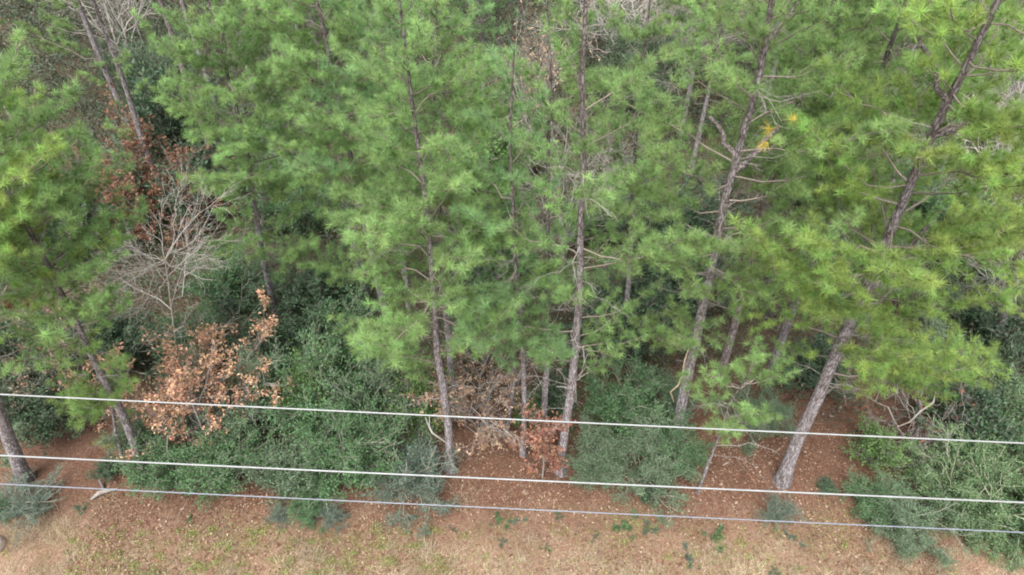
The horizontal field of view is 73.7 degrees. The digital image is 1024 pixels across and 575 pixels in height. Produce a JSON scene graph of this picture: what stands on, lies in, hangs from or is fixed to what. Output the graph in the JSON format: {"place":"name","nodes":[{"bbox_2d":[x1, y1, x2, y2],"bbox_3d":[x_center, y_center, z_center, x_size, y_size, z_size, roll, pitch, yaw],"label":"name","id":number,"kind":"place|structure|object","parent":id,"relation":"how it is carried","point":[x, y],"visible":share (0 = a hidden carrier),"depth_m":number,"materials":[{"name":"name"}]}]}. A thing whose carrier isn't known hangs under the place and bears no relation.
{"place":"outdoors","nodes":[
{"label":"outdoors","id":0,"kind":"place"},
{"bbox_2d":[0,0,1023,574],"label":"ground","id":1,"kind":"structure","parent":0,"point":[70,474],"depth_m":20.18,"materials":[{"name":"brown soil"}]},
{"bbox_2d":[0,460,67,544],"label":"evergreen shrub","id":2,"kind":"object","parent":1,"relation":"on","point":[32,503],"visible":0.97,"depth_m":19.28,"materials":[{"name":"green plant"}]},
{"bbox_2d":[0,333,79,472],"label":"evergreen shrub","id":3,"kind":"object","parent":1,"relation":"on","point":[17,427],"visible":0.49,"depth_m":20.74,"materials":[{"name":"green plant"}]},
{"bbox_2d":[0,286,79,390],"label":"evergreen shrub","id":4,"kind":"object","parent":1,"relation":"on","point":[6,348],"visible":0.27,"depth_m":22.15,"materials":[{"name":"green plant"}]},
{"bbox_2d":[6,356,100,458],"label":"evergreen shrub","id":5,"kind":"object","parent":1,"relation":"on","point":[44,421],"visible":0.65,"depth_m":20.62,"materials":[{"name":"green plant"}]},
{"bbox_2d":[0,78,128,487],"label":"pine tree","id":6,"kind":"object","parent":1,"relation":"on","point":[9,440],"visible":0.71,"depth_m":14.57,"materials":[{"name":"green plant"}]},
{"bbox_2d":[0,279,136,431],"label":"evergreen shrub","id":7,"kind":"object","parent":1,"relation":"on","point":[44,372],"visible":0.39,"depth_m":21.04,"materials":[{"name":"green plant"}]},
{"bbox_2d":[13,0,131,124],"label":"pine tree","id":8,"kind":"object","parent":1,"relation":"on","point":[60,23],"visible":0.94,"depth_m":30.89,"materials":[{"name":"green plant"}]},
{"bbox_2d":[0,25,149,472],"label":"pine tree","id":9,"kind":"object","parent":1,"relation":"on","point":[53,197],"visible":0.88,"depth_m":14.44,"materials":[{"name":"green plant"}]},
{"bbox_2d":[34,322,139,470],"bbox_3d":[-10.999,3.324,18.504,2.875,6.269,2.205,29,50,27],"label":"pine tree","id":10,"kind":"object","parent":1,"relation":"on","point":[98,408],"visible":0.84,"depth_m":17.41,"materials":[{"name":"green plant"}]},
{"bbox_2d":[30,157,148,264],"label":"evergreen shrub","id":11,"kind":"object","parent":1,"relation":"on","point":[90,214],"visible":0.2,"depth_m":26.94,"materials":[{"name":"green plant"}]},
{"bbox_2d":[29,0,169,222],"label":"pine tree","id":12,"kind":"object","parent":1,"relation":"on","point":[116,59],"visible":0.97,"depth_m":24.79,"materials":[{"name":"green plant"}]},
{"bbox_2d":[28,0,172,56],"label":"bare tree","id":13,"kind":"object","parent":1,"relation":"on","point":[120,20],"visible":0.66,"depth_m":38.97,"materials":[{"name":"grey plant"}]},
{"bbox_2d":[60,295,166,389],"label":"evergreen shrub","id":14,"kind":"object","parent":1,"relation":"on","point":[116,331],"visible":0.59,"depth_m":22.48,"materials":[{"name":"green plant"}]},
{"bbox_2d":[94,403,179,461],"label":"evergreen shrub","id":15,"kind":"object","parent":1,"relation":"on","point":[137,422],"visible":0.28,"depth_m":20.18,"materials":[{"name":"green plant"}]},
{"bbox_2d":[57,12,217,107],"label":"evergreen shrub","id":16,"kind":"object","parent":1,"relation":"on","point":[150,60],"visible":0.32,"depth_m":32.98,"materials":[{"name":"green plant"}]},
{"bbox_2d":[50,82,240,258],"bbox_3d":[-14.275,-4.082,27.573,6.671,7.104,5.719,0,43,0],"label":"oak tree","id":17,"kind":"object","parent":1,"relation":"on","point":[131,179],"visible":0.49,"depth_m":27.10,"materials":[{"name":"brown plant"}]},
{"bbox_2d":[65,152,248,358],"bbox_3d":[-9.557,0.117,19.828,4.382,9.037,5.586,33,52,31],"label":"bare tree","id":18,"kind":"object","parent":1,"relation":"on","point":[170,251],"visible":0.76,"depth_m":18.75,"materials":[{"name":"grey plant"}]},
{"bbox_2d":[83,134,240,240],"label":"evergreen shrub","id":19,"kind":"object","parent":1,"relation":"on","point":[196,165],"visible":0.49,"depth_m":27.41,"materials":[{"name":"green plant"}]},
{"bbox_2d":[107,417,231,503],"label":"evergreen shrub","id":20,"kind":"object","parent":1,"relation":"on","point":[167,479],"visible":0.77,"depth_m":19.04,"materials":[{"name":"green plant"}]},
{"bbox_2d":[51,286,299,460],"bbox_3d":[-9.229,2.960,19.966,6.574,4.834,4.643,0,43,0],"label":"oak tree","id":21,"kind":"object","parent":1,"relation":"on","point":[180,380],"visible":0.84,"depth_m":19.43,"materials":[{"name":"brown plant"}]},
{"bbox_2d":[108,58,263,171],"bbox_3d":[-15.142,-7.788,31.083,5.596,6.499,7.247,32,51,30],"label":"evergreen shrub","id":22,"kind":"object","parent":1,"relation":"on","point":[163,121],"visible":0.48,"depth_m":29.81,"materials":[{"name":"green plant"}]},
{"bbox_2d":[135,288,236,400],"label":"evergreen shrub","id":23,"kind":"object","parent":1,"relation":"on","point":[202,313],"visible":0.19,"depth_m":21.86,"materials":[{"name":"green plant"}]},
{"bbox_2d":[149,403,280,511],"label":"evergreen shrub","id":24,"kind":"object","parent":1,"relation":"on","point":[229,451],"visible":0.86,"depth_m":19.10,"materials":[{"name":"green plant"}]},
{"bbox_2d":[166,323,296,470],"bbox_3d":[-8.127,3.052,20.257,3.957,4.657,4.287,11,44,12],"label":"evergreen shrub","id":25,"kind":"object","parent":1,"relation":"on","point":[251,415],"visible":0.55,"depth_m":19.88,"materials":[{"name":"green plant"}]},
{"bbox_2d":[174,230,293,328],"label":"evergreen shrub","id":26,"kind":"object","parent":1,"relation":"on","point":[222,275],"visible":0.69,"depth_m":24.40,"materials":[{"name":"green plant"}]},
{"bbox_2d":[128,0,340,324],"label":"pine tree","id":27,"kind":"object","parent":1,"relation":"on","point":[271,177],"visible":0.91,"depth_m":19.21,"materials":[{"name":"green plant"}]},
{"bbox_2d":[180,265,304,393],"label":"evergreen shrub","id":28,"kind":"object","parent":1,"relation":"on","point":[227,305],"visible":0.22,"depth_m":22.27,"materials":[{"name":"green plant"}]},
{"bbox_2d":[202,78,335,196],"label":"evergreen shrub","id":29,"kind":"object","parent":1,"relation":"on","point":[265,126],"visible":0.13,"depth_m":29.34,"materials":[{"name":"green plant"}]},
{"bbox_2d":[210,418,345,510],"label":"evergreen shrub","id":30,"kind":"object","parent":1,"relation":"on","point":[281,458],"visible":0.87,"depth_m":19.14,"materials":[{"name":"green plant"}]},
{"bbox_2d":[234,308,341,398],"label":"evergreen shrub","id":31,"kind":"object","parent":1,"relation":"on","point":[286,336],"visible":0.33,"depth_m":21.58,"materials":[{"name":"green plant"}]},
{"bbox_2d":[173,0,405,307],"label":"pine tree","id":32,"kind":"object","parent":1,"relation":"on","point":[304,33],"visible":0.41,"depth_m":18.73,"materials":[{"name":"green plant"}]},
{"bbox_2d":[231,142,348,249],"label":"evergreen shrub","id":33,"kind":"object","parent":1,"relation":"on","point":[277,207],"visible":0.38,"depth_m":27.70,"materials":[{"name":"green plant"}]},
{"bbox_2d":[284,484,328,534],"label":"evergreen shrub","id":34,"kind":"object","parent":1,"relation":"on","point":[307,513],"visible":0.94,"depth_m":19.09,"materials":[{"name":"green plant"}]},
{"bbox_2d":[276,334,337,433],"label":"evergreen shrub","id":35,"kind":"object","parent":1,"relation":"on","point":[296,377],"visible":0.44,"depth_m":19.60,"materials":[{"name":"green plant"}]},
{"bbox_2d":[247,309,385,468],"bbox_3d":[-5.734,2.996,19.950,3.513,4.766,4.262,-27,49,-26],"label":"evergreen shrub","id":36,"kind":"object","parent":1,"relation":"on","point":[287,418],"visible":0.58,"depth_m":19.54,"materials":[{"name":"green plant"}]},
{"bbox_2d":[263,238,381,339],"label":"evergreen shrub","id":37,"kind":"object","parent":1,"relation":"on","point":[315,290],"visible":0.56,"depth_m":23.44,"materials":[{"name":"green plant"}]},
{"bbox_2d":[224,0,442,328],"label":"pine tree","id":38,"kind":"object","parent":1,"relation":"on","point":[304,55],"visible":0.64,"depth_m":17.75,"materials":[{"name":"green plant"}]},
{"bbox_2d":[286,390,409,505],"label":"evergreen shrub","id":39,"kind":"object","parent":1,"relation":"on","point":[358,451],"visible":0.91,"depth_m":19.04,"materials":[{"name":"green plant"}]},
{"bbox_2d":[293,277,410,385],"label":"evergreen shrub","id":40,"kind":"object","parent":1,"relation":"on","point":[361,313],"visible":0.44,"depth_m":21.96,"materials":[{"name":"green plant"}]},
{"bbox_2d":[302,327,420,469],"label":"evergreen shrub","id":41,"kind":"object","parent":1,"relation":"on","point":[382,381],"visible":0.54,"depth_m":19.91,"materials":[{"name":"green plant"}]},
{"bbox_2d":[281,0,459,346],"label":"pine tree","id":42,"kind":"object","parent":1,"relation":"on","point":[328,165],"visible":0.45,"depth_m":17.03,"materials":[{"name":"green plant"}]},
{"bbox_2d":[351,405,468,538],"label":"evergreen shrub","id":43,"kind":"object","parent":1,"relation":"on","point":[419,457],"visible":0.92,"depth_m":19.20,"materials":[{"name":"green plant"}]},
{"bbox_2d":[376,342,459,447],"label":"evergreen shrub","id":44,"kind":"object","parent":1,"relation":"on","point":[416,388],"visible":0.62,"depth_m":20.23,"materials":[{"name":"green plant"}]},
{"bbox_2d":[324,0,541,474],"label":"pine tree","id":45,"kind":"object","parent":1,"relation":"on","point":[412,328],"visible":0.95,"depth_m":13.64,"materials":[{"name":"green plant"}]},
{"bbox_2d":[320,0,545,421],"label":"pine tree","id":46,"kind":"object","parent":1,"relation":"on","point":[474,100],"visible":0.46,"depth_m":14.55,"materials":[{"name":"green plant"}]},
{"bbox_2d":[416,0,518,109],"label":"pine tree","id":47,"kind":"object","parent":1,"relation":"on","point":[489,7],"visible":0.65,"depth_m":29.94,"materials":[{"name":"green plant"}]},
{"bbox_2d":[387,331,552,458],"bbox_3d":[-1.199,3.268,19.953,5.155,4.314,4.585,0,43,0],"label":"brown bush","id":48,"kind":"object","parent":1,"relation":"on","point":[483,401],"visible":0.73,"depth_m":19.91,"materials":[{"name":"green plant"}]},
{"bbox_2d":[415,189,526,294],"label":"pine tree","id":49,"kind":"object","parent":1,"relation":"on","point":[475,269],"visible":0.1,"depth_m":25.23,"materials":[{"name":"green plant"}]},
{"bbox_2d":[43,354,967,543],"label":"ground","id":50,"kind":"structure","parent":1,"relation":"on","point":[886,403],"depth_m":20.47,"materials":[{"name":"brown soil"}]},
{"bbox_2d":[0,500,1012,574],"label":"green weeds","id":51,"kind":"object","parent":1,"relation":"on","point":[290,549],"visible":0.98,"depth_m":18.70,"materials":[{"name":"green plant"}]},
{"bbox_2d":[454,167,565,436],"bbox_3d":[0.052,1.080,18.132,3.123,9.989,2.630,0,43,0],"label":"pine tree","id":52,"kind":"object","parent":1,"relation":"on","point":[504,268],"visible":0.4,"depth_m":16.27,"materials":[{"name":"green plant"}]},
{"bbox_2d":[0,0,1023,435],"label":"undergrowth","id":53,"kind":"object","parent":1,"relation":"on","point":[158,20],"visible":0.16,"depth_m":34.78,"materials":[{"name":"green plant"}]},
{"bbox_2d":[0,472,1023,574],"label":"dry grass","id":54,"kind":"structure","parent":1,"relation":"on","point":[427,552],"depth_m":18.69,"materials":[{"name":"beige plant"}]},
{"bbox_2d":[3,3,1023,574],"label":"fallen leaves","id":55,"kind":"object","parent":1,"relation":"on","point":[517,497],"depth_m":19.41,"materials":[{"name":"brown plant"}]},
{"bbox_2d":[461,106,568,178],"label":"pine tree","id":56,"kind":"object","parent":1,"relation":"on","point":[496,143],"visible":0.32,"depth_m":30.14,"materials":[{"name":"green plant"}]},
{"bbox_2d":[447,41,624,457],"bbox_3d":[0.007,0.639,16.288,4.377,13.080,3.348,-26,49,-25],"label":"pine tree","id":57,"kind":"object","parent":1,"relation":"on","point":[544,345],"visible":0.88,"depth_m":15.03,"materials":[{"name":"green plant"}]},
{"bbox_2d":[476,0,604,129],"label":"brown bush","id":58,"kind":"object","parent":1,"relation":"on","point":[544,50],"visible":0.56,"depth_m":33.47,"materials":[{"name":"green plant"}]},
{"bbox_2d":[503,402,578,477],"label":"oak sapling","id":59,"kind":"object","parent":1,"relation":"on","point":[542,436],"visible":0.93,"depth_m":18.96,"materials":[{"name":"brown plant"}]},
{"bbox_2d":[440,0,652,429],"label":"pine tree","id":60,"kind":"object","parent":1,"relation":"on","point":[551,263],"visible":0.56,"depth_m":14.78,"materials":[{"name":"green plant"}]},
{"bbox_2d":[512,364,583,425],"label":"evergreen shrub","id":61,"kind":"object","parent":1,"relation":"on","point":[554,400],"visible":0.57,"depth_m":21.19,"materials":[{"name":"green plant"}]},
{"bbox_2d":[496,32,654,267],"bbox_3d":[1.865,-4.577,24.584,6.215,9.491,8.764,24,48,23],"label":"bare tree","id":62,"kind":"object","parent":1,"relation":"on","point":[567,231],"visible":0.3,"depth_m":25.08,"materials":[{"name":"grey plant"}]},
{"bbox_2d":[464,0,707,477],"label":"pine tree","id":63,"kind":"object","parent":1,"relation":"on","point":[565,290],"visible":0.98,"depth_m":14.10,"materials":[{"name":"green plant"}]},
{"bbox_2d":[560,408,633,491],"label":"evergreen shrub","id":64,"kind":"object","parent":1,"relation":"on","point":[588,467],"visible":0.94,"depth_m":19.65,"materials":[{"name":"green plant"}]},
{"bbox_2d":[561,149,644,252],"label":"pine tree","id":65,"kind":"object","parent":1,"relation":"on","point":[620,230],"visible":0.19,"depth_m":27.26,"materials":[{"name":"green plant"}]},
{"bbox_2d":[549,340,682,468],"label":"evergreen shrub","id":66,"kind":"object","parent":1,"relation":"on","point":[611,405],"visible":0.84,"depth_m":20.48,"materials":[{"name":"green plant"}]},
{"bbox_2d":[549,245,688,376],"bbox_3d":[3.472,1.177,23.206,4.482,4.460,4.824,-7,43,-7],"label":"evergreen shrub","id":67,"kind":"object","parent":1,"relation":"on","point":[662,294],"visible":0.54,"depth_m":23.10,"materials":[{"name":"green plant"}]},
{"bbox_2d":[558,0,704,348],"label":"pine tree","id":68,"kind":"object","parent":1,"relation":"on","point":[645,34],"visible":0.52,"depth_m":17.72,"materials":[{"name":"green plant"}]},
{"bbox_2d":[511,0,760,73],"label":"bare tree","id":69,"kind":"object","parent":1,"relation":"on","point":[601,22],"visible":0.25,"depth_m":38.43,"materials":[{"name":"grey plant"}]},
{"bbox_2d":[589,0,699,113],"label":"pine tree","id":70,"kind":"object","parent":1,"relation":"on","point":[622,51],"visible":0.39,"depth_m":34.62,"materials":[{"name":"green plant"}]},
{"bbox_2d":[596,405,708,530],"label":"evergreen shrub","id":71,"kind":"object","parent":1,"relation":"on","point":[647,473],"visible":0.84,"depth_m":19.35,"materials":[{"name":"green plant"}]},
{"bbox_2d":[625,357,724,435],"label":"evergreen shrub","id":72,"kind":"object","parent":1,"relation":"on","point":[665,395],"visible":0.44,"depth_m":20.85,"materials":[{"name":"green plant"}]},
{"bbox_2d":[638,406,714,495],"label":"evergreen shrub","id":73,"kind":"object","parent":1,"relation":"on","point":[697,456],"visible":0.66,"depth_m":19.64,"materials":[{"name":"green plant"}]},
{"bbox_2d":[612,142,756,264],"bbox_3d":[6.521,-2.927,27.000,5.080,5.489,5.467,-17,45,-18],"label":"evergreen shrub","id":74,"kind":"object","parent":1,"relation":"on","point":[697,222],"visible":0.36,"depth_m":26.05,"materials":[{"name":"green plant"}]},
{"bbox_2d":[619,228,753,334],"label":"evergreen shrub","id":75,"kind":"object","parent":1,"relation":"on","point":[693,303],"visible":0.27,"depth_m":23.99,"materials":[{"name":"green plant"}]},
{"bbox_2d":[645,0,743,143],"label":"pine tree","id":76,"kind":"object","parent":1,"relation":"on","point":[679,19],"visible":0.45,"depth_m":30.59,"materials":[{"name":"green plant"}]},
{"bbox_2d":[661,0,808,181],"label":"pine tree","id":77,"kind":"object","parent":1,"relation":"on","point":[692,6],"visible":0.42,"depth_m":27.16,"materials":[{"name":"green plant"}]},
{"bbox_2d":[674,333,801,493],"bbox_3d":[5.574,3.723,17.841,2.700,6.477,3.286,-20,46,-20],"label":"pine tree","id":78,"kind":"object","parent":1,"relation":"on","point":[743,406],"visible":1,"depth_m":16.74,"materials":[{"name":"green plant"}]},
{"bbox_2d":[585,0,914,438],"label":"pine tree","id":79,"kind":"object","parent":1,"relation":"on","point":[714,245],"visible":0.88,"depth_m":14.11,"materials":[{"name":"green plant"}]},
{"bbox_2d":[707,371,797,460],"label":"evergreen shrub","id":80,"kind":"object","parent":1,"relation":"on","point":[784,412],"visible":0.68,"depth_m":21.03,"materials":[{"name":"green plant"}]},
{"bbox_2d":[752,486,808,529],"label":"evergreen shrub","id":81,"kind":"object","parent":1,"relation":"on","point":[776,514],"visible":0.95,"depth_m":19.15,"materials":[{"name":"green plant"}]},
{"bbox_2d":[754,325,857,401],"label":"evergreen shrub","id":82,"kind":"object","parent":1,"relation":"on","point":[817,364],"visible":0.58,"depth_m":22.25,"materials":[{"name":"green plant"}]},
{"bbox_2d":[688,0,928,380],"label":"pine tree","id":83,"kind":"object","parent":1,"relation":"on","point":[820,47],"visible":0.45,"depth_m":15.40,"materials":[{"name":"green plant"}]},
{"bbox_2d":[731,0,903,320],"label":"pine tree","id":84,"kind":"object","parent":1,"relation":"on","point":[767,312],"visible":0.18,"depth_m":19.03,"materials":[{"name":"green plant"}]},
{"bbox_2d":[774,200,936,343],"bbox_3d":[12.549,-1.075,24.708,5.206,4.657,4.805,-29,50,-28],"label":"evergreen shrub","id":85,"kind":"object","parent":1,"relation":"on","point":[862,267],"visible":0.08,"depth_m":24.48,"materials":[{"name":"green plant"}]},
{"bbox_2d":[714,0,1023,489],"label":"pine tree","id":86,"kind":"object","parent":1,"relation":"on","point":[987,118],"visible":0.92,"depth_m":13.12,"materials":[{"name":"green plant"}]},
{"bbox_2d":[828,461,919,536],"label":"evergreen shrub","id":87,"kind":"object","parent":1,"relation":"on","point":[870,506],"visible":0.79,"depth_m":19.19,"materials":[{"name":"green plant"}]},
{"bbox_2d":[838,410,916,478],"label":"evergreen shrub","id":88,"kind":"object","parent":1,"relation":"on","point":[883,450],"visible":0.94,"depth_m":19.93,"materials":[{"name":"green plant"}]},
{"bbox_2d":[748,0,1016,387],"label":"pine tree","id":89,"kind":"object","parent":1,"relation":"on","point":[785,330],"visible":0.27,"depth_m":15.47,"materials":[{"name":"green plant"}]},
{"bbox_2d":[837,364,980,485],"bbox_3d":[12.161,3.950,20.685,4.265,3.930,4.392,-18,45,-18],"label":"bare bush","id":90,"kind":"object","parent":1,"relation":"on","point":[918,431],"visible":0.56,"depth_m":20.43,"materials":[{"name":"grey plant"}]},
{"bbox_2d":[809,0,1023,304],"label":"pine tree","id":91,"kind":"object","parent":1,"relation":"on","point":[1016,77],"visible":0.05,"depth_m":19.23,"materials":[{"name":"green plant"}]},
{"bbox_2d":[848,119,988,238],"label":"evergreen shrub","id":92,"kind":"object","parent":1,"relation":"on","point":[925,205],"visible":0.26,"depth_m":26.81,"materials":[{"name":"green plant"}]},
{"bbox_2d":[863,472,982,574],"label":"evergreen shrub","id":93,"kind":"object","parent":1,"relation":"on","point":[919,517],"visible":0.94,"depth_m":18.37,"materials":[{"name":"green plant"}]},
{"bbox_2d":[897,289,998,395],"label":"evergreen shrub","id":94,"kind":"object","parent":1,"relation":"on","point":[940,330],"visible":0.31,"depth_m":22.14,"materials":[{"name":"green plant"}]},
{"bbox_2d":[879,410,1023,555],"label":"evergreen shrub","id":95,"kind":"object","parent":1,"relation":"on","point":[956,450],"visible":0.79,"depth_m":19.00,"materials":[{"name":"green plant"}]},
{"bbox_2d":[904,368,1023,507],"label":"evergreen shrub","id":96,"kind":"object","parent":1,"relation":"on","point":[981,421],"visible":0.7,"depth_m":19.93,"materials":[{"name":"green plant"}]},
{"bbox_2d":[908,260,1023,382],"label":"evergreen shrub","id":97,"kind":"object","parent":1,"relation":"on","point":[985,320],"visible":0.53,"depth_m":23.26,"materials":[{"name":"green plant"}]},
{"bbox_2d":[918,177,1023,286],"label":"evergreen shrub","id":98,"kind":"object","parent":1,"relation":"on","point":[966,262],"visible":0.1,"depth_m":26.00,"materials":[{"name":"green plant"}]},
{"bbox_2d":[925,442,1023,572],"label":"evergreen shrub","id":99,"kind":"object","parent":1,"relation":"on","point":[987,523],"visible":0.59,"depth_m":18.46,"materials":[{"name":"green plant"}]},
{"bbox_2d":[945,120,1023,355],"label":"pine tree","id":100,"kind":"object","parent":1,"relation":"on","point":[1017,256],"visible":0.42,"depth_m":20.23,"materials":[{"name":"green plant"}]},
{"bbox_2d":[951,372,1023,493],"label":"evergreen shrub","id":101,"kind":"object","parent":1,"relation":"on","point":[1017,398],"visible":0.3,"depth_m":19.85,"materials":[{"name":"green plant"}]},
{"bbox_2d":[965,332,1023,454],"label":"evergreen shrub","id":102,"kind":"object","parent":1,"relation":"on","point":[1014,365],"visible":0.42,"depth_m":21.48,"materials":[{"name":"green plant"}]},
{"bbox_2d":[0,455,1023,502],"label":"overhead cable","id":103,"kind":"object","parent":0,"point":[517,479],"visible":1,"depth_m":9.05,"materials":[{"name":"metal"}]},
{"bbox_2d":[0,394,1023,443],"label":"overhead cable","id":104,"kind":"object","parent":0,"point":[518,419],"visible":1,"depth_m":9.77,"materials":[{"name":"metal"}]},
{"bbox_2d":[0,483,1023,532],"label":"overhead cable","id":105,"kind":"object","parent":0,"point":[516,508],"visible":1,"depth_m":9.62,"materials":[{"name":"grey metal"}]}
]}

